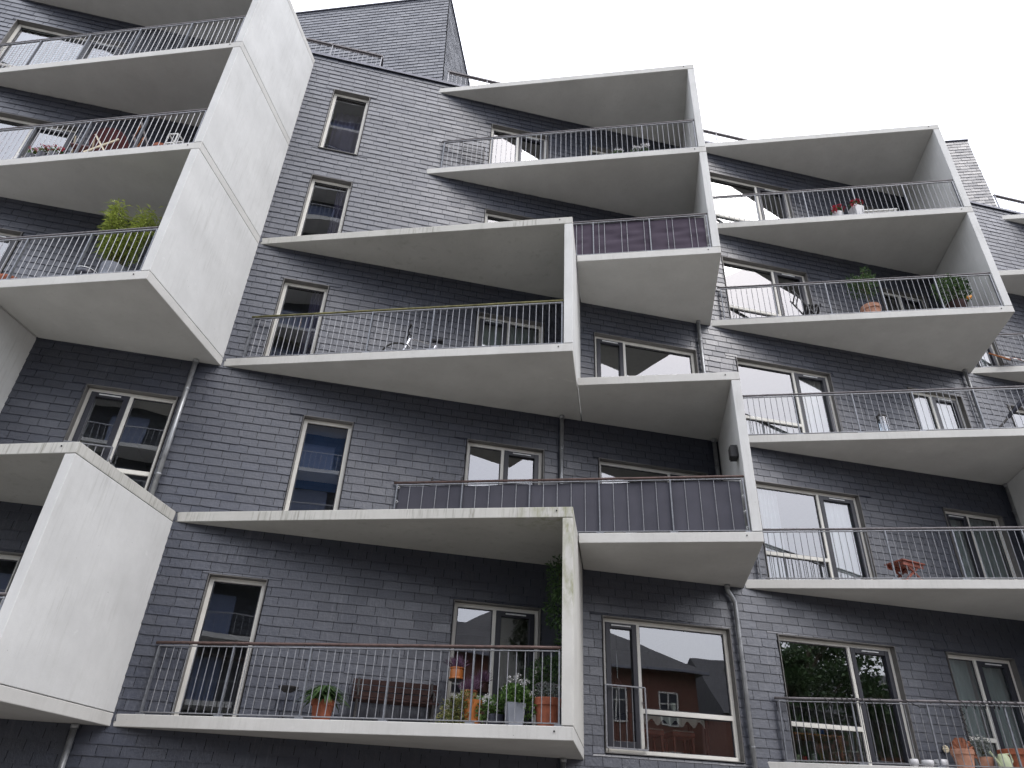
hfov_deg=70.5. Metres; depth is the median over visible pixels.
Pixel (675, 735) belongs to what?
dining chair
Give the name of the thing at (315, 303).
curtain
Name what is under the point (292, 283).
window
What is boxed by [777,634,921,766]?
window
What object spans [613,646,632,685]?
pendant lamp
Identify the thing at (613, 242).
privacy screen
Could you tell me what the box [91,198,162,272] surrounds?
bamboo plant
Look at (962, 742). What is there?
garden ornament
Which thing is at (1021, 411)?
window
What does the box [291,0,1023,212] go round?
sky
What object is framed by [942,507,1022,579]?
window
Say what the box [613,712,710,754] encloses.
dining table
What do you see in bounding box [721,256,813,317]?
window
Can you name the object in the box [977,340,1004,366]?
window
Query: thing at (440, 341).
bicycle
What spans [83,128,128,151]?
folding table
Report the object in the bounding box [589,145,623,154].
window
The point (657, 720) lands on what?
tablecloth
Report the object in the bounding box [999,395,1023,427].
parasol
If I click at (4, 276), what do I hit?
terracotta trough
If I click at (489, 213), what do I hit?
window
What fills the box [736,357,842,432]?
window
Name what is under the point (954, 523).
curtain
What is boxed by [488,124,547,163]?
window
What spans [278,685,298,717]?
bird bath
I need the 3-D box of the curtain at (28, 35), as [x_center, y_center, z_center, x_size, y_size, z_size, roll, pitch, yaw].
[-10.373,-6.985,15.870,1.346,1.985,0.060,9,-33,-10]
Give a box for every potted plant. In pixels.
[295,684,352,719]
[435,690,482,723]
[473,686,505,724]
[498,673,536,724]
[533,681,560,725]
[969,735,993,767]
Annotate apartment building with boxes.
[0,0,1023,767]
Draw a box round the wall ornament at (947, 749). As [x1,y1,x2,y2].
[942,745,948,752]
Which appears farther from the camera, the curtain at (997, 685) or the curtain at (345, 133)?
the curtain at (345, 133)
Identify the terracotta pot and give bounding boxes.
[949,749,974,767]
[996,748,1023,766]
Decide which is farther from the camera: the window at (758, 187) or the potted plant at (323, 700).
the window at (758, 187)
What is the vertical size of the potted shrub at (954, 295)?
1.143 m
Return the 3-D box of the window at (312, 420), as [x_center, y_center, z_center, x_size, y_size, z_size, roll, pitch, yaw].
[-3.301,1.527,12.337,0.866,2.060,0.195,9,-33,-10]
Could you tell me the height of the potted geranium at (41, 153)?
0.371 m
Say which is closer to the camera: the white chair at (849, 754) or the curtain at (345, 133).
the white chair at (849, 754)
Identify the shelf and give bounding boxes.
[535,682,561,697]
[797,761,835,763]
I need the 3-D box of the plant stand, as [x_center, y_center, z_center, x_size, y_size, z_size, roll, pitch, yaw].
[-0.622,4.618,10.365,0.620,0.720,0.427,9,-33,-10]
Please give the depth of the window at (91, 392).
12.05 m
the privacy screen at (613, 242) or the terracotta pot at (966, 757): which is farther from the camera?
the privacy screen at (613, 242)
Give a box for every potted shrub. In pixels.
[516,652,561,713]
[930,273,972,307]
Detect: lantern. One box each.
[165,133,183,144]
[875,411,890,430]
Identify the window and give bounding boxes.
[0,19,125,67]
[0,112,78,157]
[0,228,22,273]
[0,551,22,604]
[63,384,177,489]
[171,573,267,716]
[263,278,328,355]
[282,415,353,510]
[295,174,351,235]
[318,89,369,155]
[445,599,540,725]
[464,439,543,485]
[474,311,543,345]
[484,209,534,222]
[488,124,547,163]
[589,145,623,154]
[594,332,698,376]
[598,458,707,532]
[602,615,744,762]
[709,171,794,221]
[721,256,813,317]
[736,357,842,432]
[755,480,877,579]
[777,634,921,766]
[863,205,877,209]
[878,287,929,310]
[907,387,971,429]
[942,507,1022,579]
[945,652,1023,767]
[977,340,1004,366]
[1007,405,1023,426]
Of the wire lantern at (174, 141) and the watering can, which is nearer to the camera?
the watering can
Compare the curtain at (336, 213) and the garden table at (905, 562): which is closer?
the garden table at (905, 562)
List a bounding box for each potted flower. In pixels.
[611,148,623,153]
[630,145,641,151]
[639,143,649,150]
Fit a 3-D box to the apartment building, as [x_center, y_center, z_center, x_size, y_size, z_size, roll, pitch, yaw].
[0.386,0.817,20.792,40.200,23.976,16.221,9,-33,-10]
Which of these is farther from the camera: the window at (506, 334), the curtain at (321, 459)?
the window at (506, 334)
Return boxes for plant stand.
[448,678,488,722]
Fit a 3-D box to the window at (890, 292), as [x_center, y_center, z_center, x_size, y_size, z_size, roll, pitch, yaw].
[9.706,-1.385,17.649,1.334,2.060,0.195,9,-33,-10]
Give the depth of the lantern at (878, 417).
14.69 m
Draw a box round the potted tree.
[845,266,881,311]
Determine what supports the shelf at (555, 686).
on the apartment building
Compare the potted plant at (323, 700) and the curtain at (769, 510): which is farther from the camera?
the curtain at (769, 510)
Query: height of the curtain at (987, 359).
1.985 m
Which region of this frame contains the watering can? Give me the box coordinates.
[989,751,1013,766]
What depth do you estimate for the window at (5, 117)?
14.77 m
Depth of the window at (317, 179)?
15.62 m
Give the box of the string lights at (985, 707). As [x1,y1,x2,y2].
[820,697,1022,747]
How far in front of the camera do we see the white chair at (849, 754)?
12.69 m
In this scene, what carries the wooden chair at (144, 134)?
on the apartment building
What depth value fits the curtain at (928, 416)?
16.57 m
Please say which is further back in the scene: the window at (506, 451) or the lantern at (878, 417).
the lantern at (878, 417)
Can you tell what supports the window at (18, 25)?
in the apartment building
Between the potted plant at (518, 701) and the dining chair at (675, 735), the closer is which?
the potted plant at (518, 701)
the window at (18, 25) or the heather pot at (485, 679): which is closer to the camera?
the heather pot at (485, 679)
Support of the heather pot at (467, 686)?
on the plant stand
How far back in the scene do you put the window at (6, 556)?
10.60 m
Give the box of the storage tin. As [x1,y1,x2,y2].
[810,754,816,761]
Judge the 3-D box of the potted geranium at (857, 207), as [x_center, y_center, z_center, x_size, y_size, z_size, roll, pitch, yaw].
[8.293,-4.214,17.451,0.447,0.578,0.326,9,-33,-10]
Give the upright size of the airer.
1.029 m
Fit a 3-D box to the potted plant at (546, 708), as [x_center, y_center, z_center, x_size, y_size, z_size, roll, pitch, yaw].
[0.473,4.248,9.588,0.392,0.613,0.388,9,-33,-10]
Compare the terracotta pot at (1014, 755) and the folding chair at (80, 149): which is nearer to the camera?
the terracotta pot at (1014, 755)
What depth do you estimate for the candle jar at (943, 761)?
11.23 m
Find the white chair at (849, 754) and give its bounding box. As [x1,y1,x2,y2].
[831,732,864,763]
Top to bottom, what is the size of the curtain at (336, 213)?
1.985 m
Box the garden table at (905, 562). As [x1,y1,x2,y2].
[884,558,924,579]
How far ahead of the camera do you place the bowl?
11.27 m
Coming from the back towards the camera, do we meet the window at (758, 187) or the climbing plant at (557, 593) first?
the window at (758, 187)
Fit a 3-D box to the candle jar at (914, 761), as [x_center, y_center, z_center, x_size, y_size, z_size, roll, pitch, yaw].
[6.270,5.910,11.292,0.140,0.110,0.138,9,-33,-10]
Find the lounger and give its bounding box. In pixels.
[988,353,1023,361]
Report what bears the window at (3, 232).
in the apartment building
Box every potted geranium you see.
[26,146,40,156]
[36,144,52,156]
[49,144,64,154]
[830,204,844,214]
[848,198,863,213]
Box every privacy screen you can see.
[396,479,747,532]
[573,216,709,254]
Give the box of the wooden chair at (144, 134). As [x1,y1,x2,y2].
[132,122,148,146]
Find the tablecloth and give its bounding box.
[644,715,704,728]
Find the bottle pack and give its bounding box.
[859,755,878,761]
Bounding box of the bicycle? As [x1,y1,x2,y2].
[381,324,442,350]
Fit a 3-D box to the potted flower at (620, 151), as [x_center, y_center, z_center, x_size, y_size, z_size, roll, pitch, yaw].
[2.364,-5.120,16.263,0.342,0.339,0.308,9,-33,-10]
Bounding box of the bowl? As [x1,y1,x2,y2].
[76,266,96,273]
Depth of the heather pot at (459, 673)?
10.63 m
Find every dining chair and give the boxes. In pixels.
[634,728,663,751]
[663,730,695,753]
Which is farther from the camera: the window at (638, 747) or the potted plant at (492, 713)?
the window at (638, 747)
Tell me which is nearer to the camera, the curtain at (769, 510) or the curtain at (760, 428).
the curtain at (769, 510)
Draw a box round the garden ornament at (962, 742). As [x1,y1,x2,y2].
[950,737,977,758]
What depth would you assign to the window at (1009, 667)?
13.21 m
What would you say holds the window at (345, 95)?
in the apartment building
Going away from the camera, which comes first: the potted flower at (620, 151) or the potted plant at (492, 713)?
the potted plant at (492, 713)
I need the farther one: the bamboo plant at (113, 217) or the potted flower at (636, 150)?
the potted flower at (636, 150)
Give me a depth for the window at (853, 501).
14.24 m
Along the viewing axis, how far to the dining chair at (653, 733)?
11.77 m
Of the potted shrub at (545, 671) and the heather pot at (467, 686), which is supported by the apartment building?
the potted shrub at (545, 671)
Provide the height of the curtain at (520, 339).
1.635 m
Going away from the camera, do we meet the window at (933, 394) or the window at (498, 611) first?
the window at (498, 611)
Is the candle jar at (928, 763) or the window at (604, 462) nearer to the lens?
the candle jar at (928, 763)
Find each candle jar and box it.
[909,759,918,766]
[921,760,933,766]
[934,759,948,767]
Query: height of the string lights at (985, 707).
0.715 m
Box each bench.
[351,677,438,722]
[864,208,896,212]
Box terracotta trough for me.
[0,274,16,278]
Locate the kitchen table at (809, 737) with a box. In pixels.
[793,732,845,763]
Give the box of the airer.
[460,143,484,165]
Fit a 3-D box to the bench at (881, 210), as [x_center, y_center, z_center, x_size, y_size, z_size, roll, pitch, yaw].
[8.860,-4.002,17.508,0.840,0.330,0.280,-2,-32,8]
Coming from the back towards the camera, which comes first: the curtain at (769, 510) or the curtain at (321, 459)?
the curtain at (769, 510)
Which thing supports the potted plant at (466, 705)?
on the apartment building
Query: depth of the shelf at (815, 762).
11.98 m
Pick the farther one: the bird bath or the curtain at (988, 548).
the curtain at (988, 548)
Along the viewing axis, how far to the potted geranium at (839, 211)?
17.41 m
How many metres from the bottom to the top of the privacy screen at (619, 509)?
0.867 m
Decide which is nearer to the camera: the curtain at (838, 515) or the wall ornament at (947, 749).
the wall ornament at (947, 749)
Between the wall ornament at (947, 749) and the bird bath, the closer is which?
the bird bath
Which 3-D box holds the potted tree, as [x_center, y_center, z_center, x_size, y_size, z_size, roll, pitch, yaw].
[7.987,-2.067,16.412,0.865,1.662,0.675,9,-33,-10]
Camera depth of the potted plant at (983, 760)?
11.89 m
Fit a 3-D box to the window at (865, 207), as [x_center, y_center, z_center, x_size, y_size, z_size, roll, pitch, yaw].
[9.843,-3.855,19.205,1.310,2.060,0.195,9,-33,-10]
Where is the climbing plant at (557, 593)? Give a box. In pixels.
[541,554,561,682]
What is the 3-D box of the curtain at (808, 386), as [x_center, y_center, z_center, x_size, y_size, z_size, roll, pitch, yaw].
[6.534,0.693,15.728,0.725,1.985,0.059,9,-33,-10]
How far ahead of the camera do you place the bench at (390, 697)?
10.61 m
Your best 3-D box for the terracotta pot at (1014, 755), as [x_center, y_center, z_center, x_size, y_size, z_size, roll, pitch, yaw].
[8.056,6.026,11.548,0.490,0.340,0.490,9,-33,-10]
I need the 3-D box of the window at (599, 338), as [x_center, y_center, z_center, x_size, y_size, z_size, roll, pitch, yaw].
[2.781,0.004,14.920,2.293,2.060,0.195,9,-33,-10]
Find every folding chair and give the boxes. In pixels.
[70,136,94,152]
[790,290,820,314]
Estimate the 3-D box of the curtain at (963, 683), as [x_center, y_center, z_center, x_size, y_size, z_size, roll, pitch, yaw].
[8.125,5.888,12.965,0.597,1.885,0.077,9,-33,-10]
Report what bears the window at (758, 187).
in the apartment building
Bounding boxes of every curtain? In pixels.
[3,31,82,65]
[294,424,346,492]
[299,292,322,353]
[327,189,346,233]
[328,112,361,153]
[482,324,537,345]
[746,421,796,433]
[757,488,789,579]
[799,379,830,432]
[824,501,863,579]
[912,397,954,429]
[949,519,976,579]
[949,659,991,767]
[969,519,1008,579]
[969,661,1023,764]
[979,351,992,366]
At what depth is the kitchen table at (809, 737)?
12.60 m
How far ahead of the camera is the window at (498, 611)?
11.70 m
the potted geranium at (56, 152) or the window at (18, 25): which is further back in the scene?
the window at (18, 25)
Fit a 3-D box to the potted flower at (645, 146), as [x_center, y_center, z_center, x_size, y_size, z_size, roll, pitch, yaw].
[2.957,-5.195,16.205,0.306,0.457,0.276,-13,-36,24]
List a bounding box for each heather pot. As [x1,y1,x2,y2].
[442,655,471,679]
[456,675,484,698]
[467,670,493,693]
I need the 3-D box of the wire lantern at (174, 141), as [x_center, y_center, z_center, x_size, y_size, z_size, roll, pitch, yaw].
[-6.087,-4.248,12.986,0.200,0.500,0.200,-2,-32,8]
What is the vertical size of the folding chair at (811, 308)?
0.917 m
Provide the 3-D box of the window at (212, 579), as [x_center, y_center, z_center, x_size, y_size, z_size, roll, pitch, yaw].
[-4.258,3.867,10.640,0.866,2.060,0.195,9,-33,-10]
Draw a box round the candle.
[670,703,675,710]
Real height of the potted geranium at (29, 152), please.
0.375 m
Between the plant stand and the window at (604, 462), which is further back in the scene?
the window at (604, 462)

